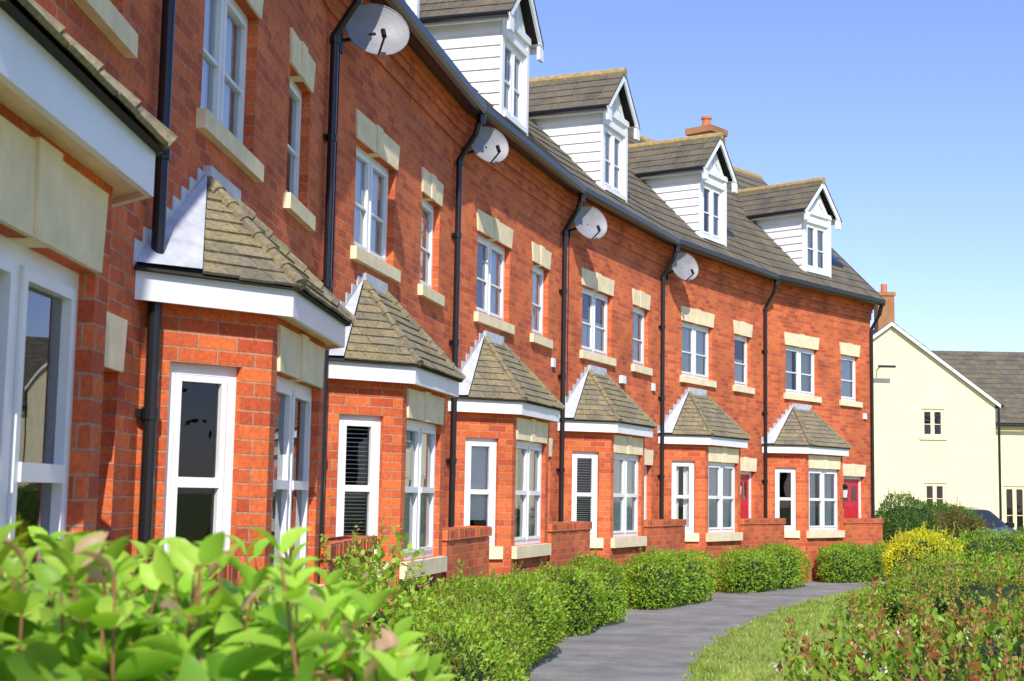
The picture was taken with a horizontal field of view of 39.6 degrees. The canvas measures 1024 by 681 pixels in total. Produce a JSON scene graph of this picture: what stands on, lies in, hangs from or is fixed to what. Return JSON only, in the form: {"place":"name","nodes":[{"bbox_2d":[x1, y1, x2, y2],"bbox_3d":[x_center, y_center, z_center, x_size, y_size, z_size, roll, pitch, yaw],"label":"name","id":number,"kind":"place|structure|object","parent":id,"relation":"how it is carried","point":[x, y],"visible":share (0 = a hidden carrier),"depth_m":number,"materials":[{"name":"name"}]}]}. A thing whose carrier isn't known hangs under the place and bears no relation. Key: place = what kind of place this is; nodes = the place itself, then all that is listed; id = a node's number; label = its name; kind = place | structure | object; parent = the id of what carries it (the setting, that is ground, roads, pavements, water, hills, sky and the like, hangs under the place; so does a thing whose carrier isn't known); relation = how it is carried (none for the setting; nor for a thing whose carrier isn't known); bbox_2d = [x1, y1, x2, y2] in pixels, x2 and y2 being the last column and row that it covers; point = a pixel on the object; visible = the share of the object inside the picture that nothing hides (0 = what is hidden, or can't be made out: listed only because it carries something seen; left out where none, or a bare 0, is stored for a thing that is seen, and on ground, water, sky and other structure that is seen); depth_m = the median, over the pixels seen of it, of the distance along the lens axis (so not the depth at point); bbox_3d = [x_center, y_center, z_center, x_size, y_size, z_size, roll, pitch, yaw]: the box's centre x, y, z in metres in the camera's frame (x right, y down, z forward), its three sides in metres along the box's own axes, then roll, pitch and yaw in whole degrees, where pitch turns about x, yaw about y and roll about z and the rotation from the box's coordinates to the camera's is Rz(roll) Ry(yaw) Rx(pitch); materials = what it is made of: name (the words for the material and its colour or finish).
{"place":"outdoors","nodes":[
{"label":"outdoors","id":0,"kind":"place"},
{"bbox_2d":[524,580,888,680],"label":"footpath","id":1,"kind":"structure","parent":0,"point":[652,656],"depth_m":15.64,"materials":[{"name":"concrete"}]},
{"bbox_2d":[529,0,1023,351],"label":"sky","id":2,"kind":"structure","parent":0,"point":[910,113],"materials":[{"name":"blue"}]},
{"bbox_2d":[681,585,937,680],"bbox_3d":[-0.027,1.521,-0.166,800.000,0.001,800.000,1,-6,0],"label":"ground","id":3,"kind":"structure","parent":0,"point":[777,636],"depth_m":15.10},
{"bbox_2d":[0,0,155,583],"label":"brick walls","id":4,"kind":"structure","parent":3,"relation":"on","point":[101,462],"depth_m":5.88,"materials":[{"name":"brick"}]},
{"bbox_2d":[0,234,78,579],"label":"window frames","id":5,"kind":"structure","parent":4,"relation":"attached to","point":[23,269],"depth_m":4.05,"materials":[{"name":"plastic"}]},
{"bbox_2d":[0,0,137,371],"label":"lintels and sills","id":6,"kind":"object","parent":4,"relation":"attached to","point":[50,198],"visible":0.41,"depth_m":3.90,"materials":[{"name":"beige stone"}]},
{"bbox_2d":[0,81,138,198],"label":"bay soffit","id":7,"kind":"structure","parent":4,"relation":"attached to","point":[19,106],"depth_m":3.84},
{"bbox_2d":[0,8,154,207],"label":"bay fascia","id":8,"kind":"structure","parent":4,"relation":"attached to","point":[35,74],"depth_m":3.67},
{"bbox_2d":[0,0,167,157],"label":"roof deck","id":9,"kind":"structure","parent":4,"relation":"on","point":[25,23],"depth_m":3.64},
{"bbox_2d":[0,0,177,155],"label":"bay roof tiles","id":10,"kind":"object","parent":4,"relation":"attached to","point":[36,15],"visible":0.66,"depth_m":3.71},
{"bbox_2d":[130,0,327,619],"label":"brick walls","id":11,"kind":"structure","parent":3,"relation":"on","point":[244,344],"depth_m":7.77,"materials":[{"name":"brick"}]},
{"bbox_2d":[135,0,175,568],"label":"gutters and downpipe","id":12,"kind":"object","parent":11,"relation":"attached to","point":[147,413],"visible":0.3,"depth_m":7.00,"materials":[{"name":"black plastic"}]},
{"bbox_2d":[175,14,291,547],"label":"rooms","id":13,"kind":"object","parent":11,"relation":"attached to","point":[196,455],"depth_m":9.84,"materials":[{"name":"paint"}]},
{"bbox_2d":[162,0,311,589],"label":"window frames","id":14,"kind":"structure","parent":11,"relation":"attached to","point":[289,393],"depth_m":8.12,"materials":[{"name":"plastic"}]},
{"bbox_2d":[201,0,291,190],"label":"curtains","id":15,"kind":"object","parent":14,"relation":"attached to","point":[228,104],"visible":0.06,"depth_m":9.10,"materials":[{"name":"fabric"}]},
{"bbox_2d":[135,269,344,349],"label":"bay fascia","id":16,"kind":"structure","parent":11,"relation":"attached to","point":[206,293],"depth_m":7.26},
{"bbox_2d":[134,191,350,326],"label":"roof deck","id":17,"kind":"structure","parent":11,"relation":"on","point":[178,270],"depth_m":7.17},
{"bbox_2d":[133,165,240,268],"bbox_3d":[-1.580,-1.919,8.477,0.272,3.460,2.934,1,-6,3],"label":"lead flashing","id":18,"kind":"object","parent":17,"relation":"attached to","point":[185,228],"visible":0.75,"depth_m":7.38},
{"bbox_2d":[206,176,355,325],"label":"hip tiles","id":19,"kind":"object","parent":17,"relation":"on","point":[243,213],"visible":0.84,"depth_m":7.92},
{"bbox_2d":[196,0,324,596],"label":"lintels and sills","id":20,"kind":"object","parent":11,"relation":"attached to","point":[300,357],"visible":0.38,"depth_m":8.59,"materials":[{"name":"beige stone"}]},
{"bbox_2d":[203,186,351,321],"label":"bay roof tiles","id":21,"kind":"object","parent":11,"relation":"attached to","point":[233,248],"visible":0.59,"depth_m":7.51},
{"bbox_2d":[319,12,453,611],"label":"brick walls","id":22,"kind":"structure","parent":3,"relation":"on","point":[372,90],"depth_m":12.74,"materials":[{"name":"brick"}]},
{"bbox_2d":[339,3,409,54],"bbox_3d":[-1.179,-2.627,12.034,0.515,0.496,0.400,-2,-7,24],"label":"satellite dish","id":23,"kind":"object","parent":22,"relation":"attached to","point":[375,28],"visible":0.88,"depth_m":12.06,"materials":[{"name":"grey metal"}]},
{"bbox_2d":[343,210,426,535],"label":"rooms","id":24,"kind":"object","parent":22,"relation":"in","point":[356,472],"depth_m":14.20,"materials":[{"name":"paint"}]},
{"bbox_2d":[335,0,435,561],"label":"window frames","id":25,"kind":"structure","parent":22,"relation":"attached to","point":[370,166],"depth_m":12.57,"materials":[{"name":"plastic"}]},
{"bbox_2d":[343,158,427,548],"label":"curtains","id":26,"kind":"object","parent":25,"relation":"attached to","point":[376,196],"visible":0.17,"depth_m":12.93,"materials":[{"name":"fabric"}]},
{"bbox_2d":[328,360,458,397],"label":"bay fascia","id":27,"kind":"structure","parent":22,"relation":"attached to","point":[362,371],"depth_m":11.74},
{"bbox_2d":[329,286,462,382],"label":"roof deck","id":28,"kind":"structure","parent":22,"relation":"on","point":[335,357],"depth_m":11.76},
{"bbox_2d":[329,273,387,355],"bbox_3d":[-1.162,-1.425,12.916,0.184,3.460,2.934,0,-6,11],"label":"lead flashing","id":29,"kind":"object","parent":28,"relation":"attached to","point":[352,298],"visible":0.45,"depth_m":12.25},
{"bbox_2d":[362,280,465,381],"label":"hip tiles","id":30,"kind":"object","parent":28,"relation":"on","point":[391,320],"visible":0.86,"depth_m":12.39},
{"bbox_2d":[328,0,465,141],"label":"eaves corbelling","id":31,"kind":"object","parent":22,"relation":"on","point":[408,71],"visible":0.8,"depth_m":14.29,"materials":[{"name":"red brick"}]},
{"bbox_2d":[350,108,446,578],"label":"lintels and sills","id":32,"kind":"object","parent":22,"relation":"attached to","point":[424,406],"visible":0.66,"depth_m":12.88,"materials":[{"name":"beige stone"}]},
{"bbox_2d":[319,0,486,539],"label":"gutters and downpipe","id":33,"kind":"object","parent":22,"relation":"attached to","point":[429,51],"visible":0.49,"depth_m":11.66,"materials":[{"name":"black plastic"}]},
{"bbox_2d":[344,286,462,379],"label":"bay roof tiles","id":34,"kind":"object","parent":22,"relation":"attached to","point":[369,340],"visible":0.81,"depth_m":12.04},
{"bbox_2d":[445,142,560,578],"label":"brick walls","id":35,"kind":"structure","parent":3,"relation":"on","point":[527,218],"depth_m":17.10,"materials":[{"name":"brick"}]},
{"bbox_2d":[461,126,508,163],"bbox_3d":[-0.315,-2.234,16.133,0.558,0.445,0.354,1,-6,0],"label":"satellite dish","id":36,"kind":"object","parent":35,"relation":"attached to","point":[490,144],"visible":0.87,"depth_m":16.23,"materials":[{"name":"grey metal"}]},
{"bbox_2d":[419,9,585,526],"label":"gutters and downpipe","id":37,"kind":"object","parent":35,"relation":"attached to","point":[531,151],"visible":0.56,"depth_m":15.94,"materials":[{"name":"black plastic"}]},
{"bbox_2d":[448,398,558,422],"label":"bay fascia","id":38,"kind":"structure","parent":35,"relation":"attached to","point":[503,407],"depth_m":15.94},
{"bbox_2d":[464,40,543,545],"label":"window frames","id":39,"kind":"structure","parent":35,"relation":"attached to","point":[523,537],"depth_m":17.14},
{"bbox_2d":[470,59,536,536],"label":"window panes","id":40,"kind":"object","parent":39,"relation":"attached to","point":[478,502],"visible":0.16,"depth_m":16.91,"materials":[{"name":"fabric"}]},
{"bbox_2d":[457,0,561,410],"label":"roof deck","id":41,"kind":"structure","parent":35,"relation":"on","point":[527,20],"depth_m":18.40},
{"bbox_2d":[458,331,503,394],"bbox_3d":[-0.148,-0.947,17.123,0.184,3.460,2.934,-1,-7,18],"label":"lead flashing","id":42,"kind":"object","parent":41,"relation":"attached to","point":[468,367],"visible":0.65,"depth_m":16.22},
{"bbox_2d":[423,0,543,135],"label":"dormer cladding","id":43,"kind":"structure","parent":41,"relation":"attached to","point":[475,50],"depth_m":17.61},
{"bbox_2d":[419,0,570,172],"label":"roof tiles","id":44,"kind":"object","parent":41,"relation":"attached to","point":[428,8],"visible":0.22,"depth_m":17.73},
{"bbox_2d":[455,112,568,216],"bbox_3d":[0.034,-2.169,18.009,0.228,0.367,4.381,-1,-7,18],"label":"eaves corbelling","id":45,"kind":"object","parent":35,"relation":"on","point":[516,168],"visible":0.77,"depth_m":18.27,"materials":[{"name":"red brick"}]},
{"bbox_2d":[474,209,552,558],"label":"lintels and sills","id":46,"kind":"object","parent":35,"relation":"attached to","point":[527,430],"visible":0.69,"depth_m":17.01,"materials":[{"name":"beige stone"}]},
{"bbox_2d":[469,341,562,408],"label":"bay roof tiles","id":47,"kind":"object","parent":35,"relation":"attached to","point":[496,384],"visible":0.95,"depth_m":16.33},
{"bbox_2d":[556,217,658,603],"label":"brick walls","id":48,"kind":"structure","parent":3,"relation":"on","point":[625,270],"depth_m":21.34,"materials":[{"name":"brick"}]},
{"bbox_2d":[568,206,606,238],"bbox_3d":[1.078,-1.688,20.254,0.583,0.503,0.375,1,-6,0],"label":"satellite dish","id":49,"kind":"object","parent":48,"relation":"attached to","point":[590,222],"visible":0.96,"depth_m":20.34,"materials":[{"name":"grey plastic"}]},
{"bbox_2d":[528,104,679,521],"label":"gutters and downpipe","id":50,"kind":"object","parent":48,"relation":"attached to","point":[596,199],"visible":0.69,"depth_m":20.10,"materials":[{"name":"black plastic"}]},
{"bbox_2d":[558,420,652,437],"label":"bay fascia","id":51,"kind":"structure","parent":48,"relation":"attached to","point":[613,427],"depth_m":20.01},
{"bbox_2d":[559,75,653,427],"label":"roof deck","id":52,"kind":"structure","parent":48,"relation":"on","point":[628,117],"depth_m":22.41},
{"bbox_2d":[529,76,639,201],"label":"dormer cladding","id":53,"kind":"structure","parent":52,"relation":"attached to","point":[578,138],"depth_m":21.75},
{"bbox_2d":[528,73,677,237],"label":"roof tiles","id":54,"kind":"object","parent":52,"relation":"attached to","point":[596,90],"visible":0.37,"depth_m":21.94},
{"bbox_2d":[576,294,639,533],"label":"rooms","id":55,"kind":"object","parent":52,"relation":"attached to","point":[584,505],"visible":0.01,"depth_m":22.61,"materials":[{"name":"paint"}]},
{"bbox_2d":[571,126,646,537],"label":"window frames","id":56,"kind":"structure","parent":48,"relation":"attached to","point":[613,136],"depth_m":21.20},
{"bbox_2d":[576,134,638,530],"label":"curtains","id":57,"kind":"object","parent":56,"relation":"attached to","point":[616,501],"visible":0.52,"depth_m":21.16,"materials":[{"name":"fabric"}]},
{"bbox_2d":[574,374,654,426],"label":"bay roof tiles","id":58,"kind":"object","parent":48,"relation":"attached to","point":[593,405],"visible":0.98,"depth_m":20.46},
{"bbox_2d":[562,192,666,263],"bbox_3d":[1.603,-1.698,22.052,0.228,0.367,4.383,-2,-7,24],"label":"eaves corbelling","id":59,"kind":"object","parent":48,"relation":"attached to","point":[631,238],"visible":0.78,"depth_m":22.37,"materials":[{"name":"red brick"}]},
{"bbox_2d":[580,267,653,547],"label":"lintels and sills","id":60,"kind":"object","parent":48,"relation":"attached to","point":[597,282],"visible":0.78,"depth_m":21.11,"materials":[{"name":"beige stone"}]},
{"bbox_2d":[634,165,778,518],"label":"gutters and downpipe","id":61,"kind":"object","parent":48,"relation":"attached to","point":[718,257],"visible":0.65,"depth_m":24.03,"materials":[{"name":"black plastic"}]},
{"bbox_2d":[658,265,761,589],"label":"brick walls","id":62,"kind":"structure","parent":3,"relation":"on","point":[726,306],"depth_m":25.49,"materials":[{"name":"brick"}]},
{"bbox_2d":[650,139,747,439],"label":"roof deck","id":63,"kind":"structure","parent":62,"relation":"on","point":[723,165],"depth_m":26.17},
{"bbox_2d":[638,139,736,246],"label":"dormer cladding","id":64,"kind":"structure","parent":63,"relation":"attached to","point":[680,194],"depth_m":25.69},
{"bbox_2d":[627,135,776,273],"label":"roof tiles","id":65,"kind":"object","parent":63,"relation":"attached to","point":[681,155],"visible":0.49,"depth_m":25.83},
{"bbox_2d":[658,435,747,448],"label":"bay fascia","id":66,"kind":"structure","parent":62,"relation":"attached to","point":[705,440],"depth_m":23.87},
{"bbox_2d":[672,394,748,438],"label":"bay roof tiles","id":67,"kind":"object","parent":62,"relation":"attached to","point":[720,423],"visible":0.96,"depth_m":24.37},
{"bbox_2d":[672,183,750,532],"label":"window frames","id":68,"kind":"structure","parent":62,"relation":"attached to","point":[719,497],"depth_m":24.99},
{"bbox_2d":[676,194,741,526],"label":"curtains","id":69,"kind":"object","parent":68,"relation":"attached to","point":[712,470],"visible":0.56,"depth_m":24.93,"materials":[{"name":"fabric"}]},
{"bbox_2d":[659,244,767,296],"bbox_3d":[3.690,-1.246,25.847,0.228,0.367,4.385,-3,-7,33],"label":"eaves corbelling","id":70,"kind":"object","parent":62,"relation":"on","point":[724,274],"visible":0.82,"depth_m":26.07,"materials":[{"name":"red brick"}]},
{"bbox_2d":[680,305,756,541],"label":"lintels and sills","id":71,"kind":"object","parent":62,"relation":"attached to","point":[715,454],"visible":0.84,"depth_m":24.96,"materials":[{"name":"beige stone"}]},
{"bbox_2d":[762,297,871,580],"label":"brick walls","id":72,"kind":"structure","parent":3,"relation":"on","point":[851,426],"depth_m":28.99,"materials":[{"name":"brick"}]},
{"bbox_2d":[762,183,848,448],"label":"roof deck","id":73,"kind":"structure","parent":72,"relation":"on","point":[828,208],"depth_m":29.57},
{"bbox_2d":[750,183,840,277],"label":"dormer cladding","id":74,"kind":"structure","parent":73,"relation":"attached to","point":[786,233],"depth_m":29.23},
{"bbox_2d":[727,171,883,299],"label":"roof tiles","id":75,"kind":"object","parent":73,"relation":"attached to","point":[765,247],"visible":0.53,"depth_m":29.40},
{"bbox_2d":[774,409,849,447],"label":"bay roof tiles","id":76,"kind":"object","parent":72,"relation":"attached to","point":[819,432],"visible":0.98,"depth_m":27.92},
{"bbox_2d":[777,352,854,525],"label":"rooms","id":77,"kind":"object","parent":72,"relation":"attached to","point":[784,491],"visible":0.06,"depth_m":30.23,"materials":[{"name":"paint"}]},
{"bbox_2d":[746,180,885,517],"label":"gutters and downpipe","id":78,"kind":"object","parent":72,"relation":"attached to","point":[881,303],"visible":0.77,"depth_m":29.08,"materials":[{"name":"black plastic"}]},
{"bbox_2d":[775,223,860,529],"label":"window frames","id":79,"kind":"structure","parent":72,"relation":"attached to","point":[821,499],"depth_m":28.52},
{"bbox_2d":[786,228,850,527],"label":"window panes","id":80,"kind":"object","parent":79,"relation":"attached to","point":[845,392],"visible":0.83,"depth_m":28.87,"materials":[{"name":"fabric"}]},
{"bbox_2d":[763,280,874,319],"bbox_3d":[6.331,-0.823,29.278,0.228,0.367,4.378,-5,-8,42],"label":"eaves corbelling","id":81,"kind":"object","parent":72,"relation":"attached to","point":[797,295],"visible":0.81,"depth_m":29.17,"materials":[{"name":"red brick"}]},
{"bbox_2d":[784,332,865,537],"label":"lintels and sills","id":82,"kind":"object","parent":72,"relation":"attached to","point":[809,342],"visible":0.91,"depth_m":28.47,"materials":[{"name":"beige stone"}]},
{"bbox_2d":[761,571,1023,680],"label":"privet bush","id":83,"kind":"object","parent":3,"relation":"on","point":[978,648],"visible":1,"depth_m":7.10,"materials":[{"name":"green plant"}]},
{"bbox_2d":[880,521,962,589],"bbox_3d":[7.322,3.838,25.422,1.871,1.280,1.200,4,-7,-25],"label":"yellow bush","id":84,"kind":"object","parent":3,"relation":"on","point":[902,548],"visible":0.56,"depth_m":25.10,"materials":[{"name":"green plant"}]},
{"bbox_2d":[830,553,1023,638],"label":"flowering shrub","id":85,"kind":"object","parent":3,"relation":"on","point":[975,588],"visible":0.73,"depth_m":15.44,"materials":[{"name":"green plant"}]},
{"bbox_2d":[880,537,1023,588],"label":"shrub","id":86,"kind":"object","parent":3,"relation":"on","point":[963,557],"visible":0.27,"depth_m":20.86,"materials":[{"name":"green plant"}]},
{"bbox_2d":[911,523,1023,568],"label":"laurel shrub","id":87,"kind":"object","parent":3,"relation":"on","point":[995,543],"visible":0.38,"depth_m":28.04,"materials":[{"name":"green plant"}]},
{"label":"garden bed","id":88,"kind":"object","parent":3,"relation":"on","visible":0},
{"bbox_2d":[0,521,457,680],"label":"leafy shrub","id":89,"kind":"object","parent":88,"relation":"on","point":[60,620],"visible":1,"depth_m":1.68,"materials":[{"name":"green plant"}]},
{"bbox_2d":[318,535,376,590],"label":"porch wall","id":90,"kind":"structure","parent":88,"relation":"on","point":[337,546],"depth_m":9.51,"materials":[{"name":"red brick"}]},
{"bbox_2d":[314,517,463,638],"bbox_3d":[-0.777,1.833,9.029,0.846,1.412,2.166,0,-6,8],"label":"rose bush","id":91,"kind":"object","parent":88,"relation":"on","point":[369,573],"visible":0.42,"depth_m":8.81,"materials":[{"name":"green plant"}]},
{"bbox_2d":[369,595,466,680],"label":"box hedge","id":92,"kind":"object","parent":88,"relation":"on","point":[410,675],"visible":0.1,"depth_m":8.34,"materials":[{"name":"green plant"}]},
{"bbox_2d":[374,583,539,680],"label":"garden shrub","id":93,"kind":"object","parent":88,"relation":"on","point":[488,651],"visible":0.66,"depth_m":8.78,"materials":[{"name":"green plant"}]},
{"bbox_2d":[441,526,491,582],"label":"porch wall","id":94,"kind":"structure","parent":88,"relation":"on","point":[468,546],"depth_m":14.07,"materials":[{"name":"red brick"}]},
{"bbox_2d":[411,561,566,666],"bbox_3d":[-0.175,2.413,12.487,1.017,1.023,3.914,0,-6,11],"label":"box hedge","id":95,"kind":"object","parent":88,"relation":"on","point":[526,590],"visible":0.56,"depth_m":12.54,"materials":[{"name":"green plant"}]},
{"bbox_2d":[547,521,591,569],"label":"porch wall","id":96,"kind":"structure","parent":88,"relation":"on","point":[567,540],"depth_m":18.09,"materials":[{"name":"red brick"}]},
{"bbox_2d":[531,547,629,636],"bbox_3d":[0.806,2.921,16.729,0.884,0.959,2.878,-1,-7,18],"label":"box hedge","id":97,"kind":"object","parent":88,"relation":"on","point":[591,596],"visible":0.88,"depth_m":16.10,"materials":[{"name":"green plant"}]},
{"bbox_2d":[644,519,686,553],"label":"porch wall","id":98,"kind":"structure","parent":88,"relation":"on","point":[662,534],"depth_m":22.16,"materials":[{"name":"red brick"}]},
{"bbox_2d":[618,544,720,609],"bbox_3d":[2.321,3.413,20.750,0.938,0.928,3.025,-2,-7,24],"label":"box hedge","id":99,"kind":"object","parent":88,"relation":"on","point":[658,579],"visible":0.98,"depth_m":19.97,"materials":[{"name":"green plant"}]},
{"bbox_2d":[713,539,811,593],"bbox_3d":[4.346,3.885,24.526,0.891,0.886,3.091,-3,-7,33],"label":"box hedge","id":100,"kind":"object","parent":88,"relation":"on","point":[771,566],"visible":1,"depth_m":23.85,"materials":[{"name":"green plant"}]},
{"bbox_2d":[740,518,785,553],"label":"porch wall","id":101,"kind":"structure","parent":88,"relation":"on","point":[756,531],"depth_m":25.72,"materials":[{"name":"red brick"}]},
{"bbox_2d":[815,538,893,582],"bbox_3d":[6.944,4.310,27.893,0.943,0.866,3.212,-5,-8,42],"label":"box hedge","id":102,"kind":"object","parent":88,"relation":"on","point":[852,563],"visible":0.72,"depth_m":27.07,"materials":[{"name":"green plant"}]},
{"bbox_2d":[843,518,883,548],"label":"porch wall","id":103,"kind":"structure","parent":88,"relation":"on","point":[861,531],"depth_m":28.98,"materials":[{"name":"red brick"}]},
{"bbox_2d":[875,489,982,542],"bbox_3d":[9.592,4.391,33.024,2.771,1.918,1.968,1,-6,0],"label":"evergreen shrub","id":104,"kind":"object","parent":88,"relation":"on","point":[911,515],"visible":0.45,"depth_m":32.55,"materials":[{"name":"green plant"}]},
{"bbox_2d":[932,506,992,562],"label":"copper shrub","id":105,"kind":"object","parent":88,"relation":"on","point":[967,523],"visible":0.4,"depth_m":30.86,"materials":[{"name":"brown plant"}]},
{"bbox_2d":[873,326,1023,521],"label":"walls","id":106,"kind":"structure","parent":0,"point":[961,461],"depth_m":50.01,"materials":[{"name":"paint"}]},
{"bbox_2d":[873,321,1023,422],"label":"roof tiles","id":107,"kind":"object","parent":106,"relation":"on","point":[998,377],"visible":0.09,"depth_m":53.04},
{"bbox_2d":[921,409,1023,529],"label":"window frames","id":108,"kind":"structure","parent":106,"relation":"attached to","point":[943,485],"depth_m":50.08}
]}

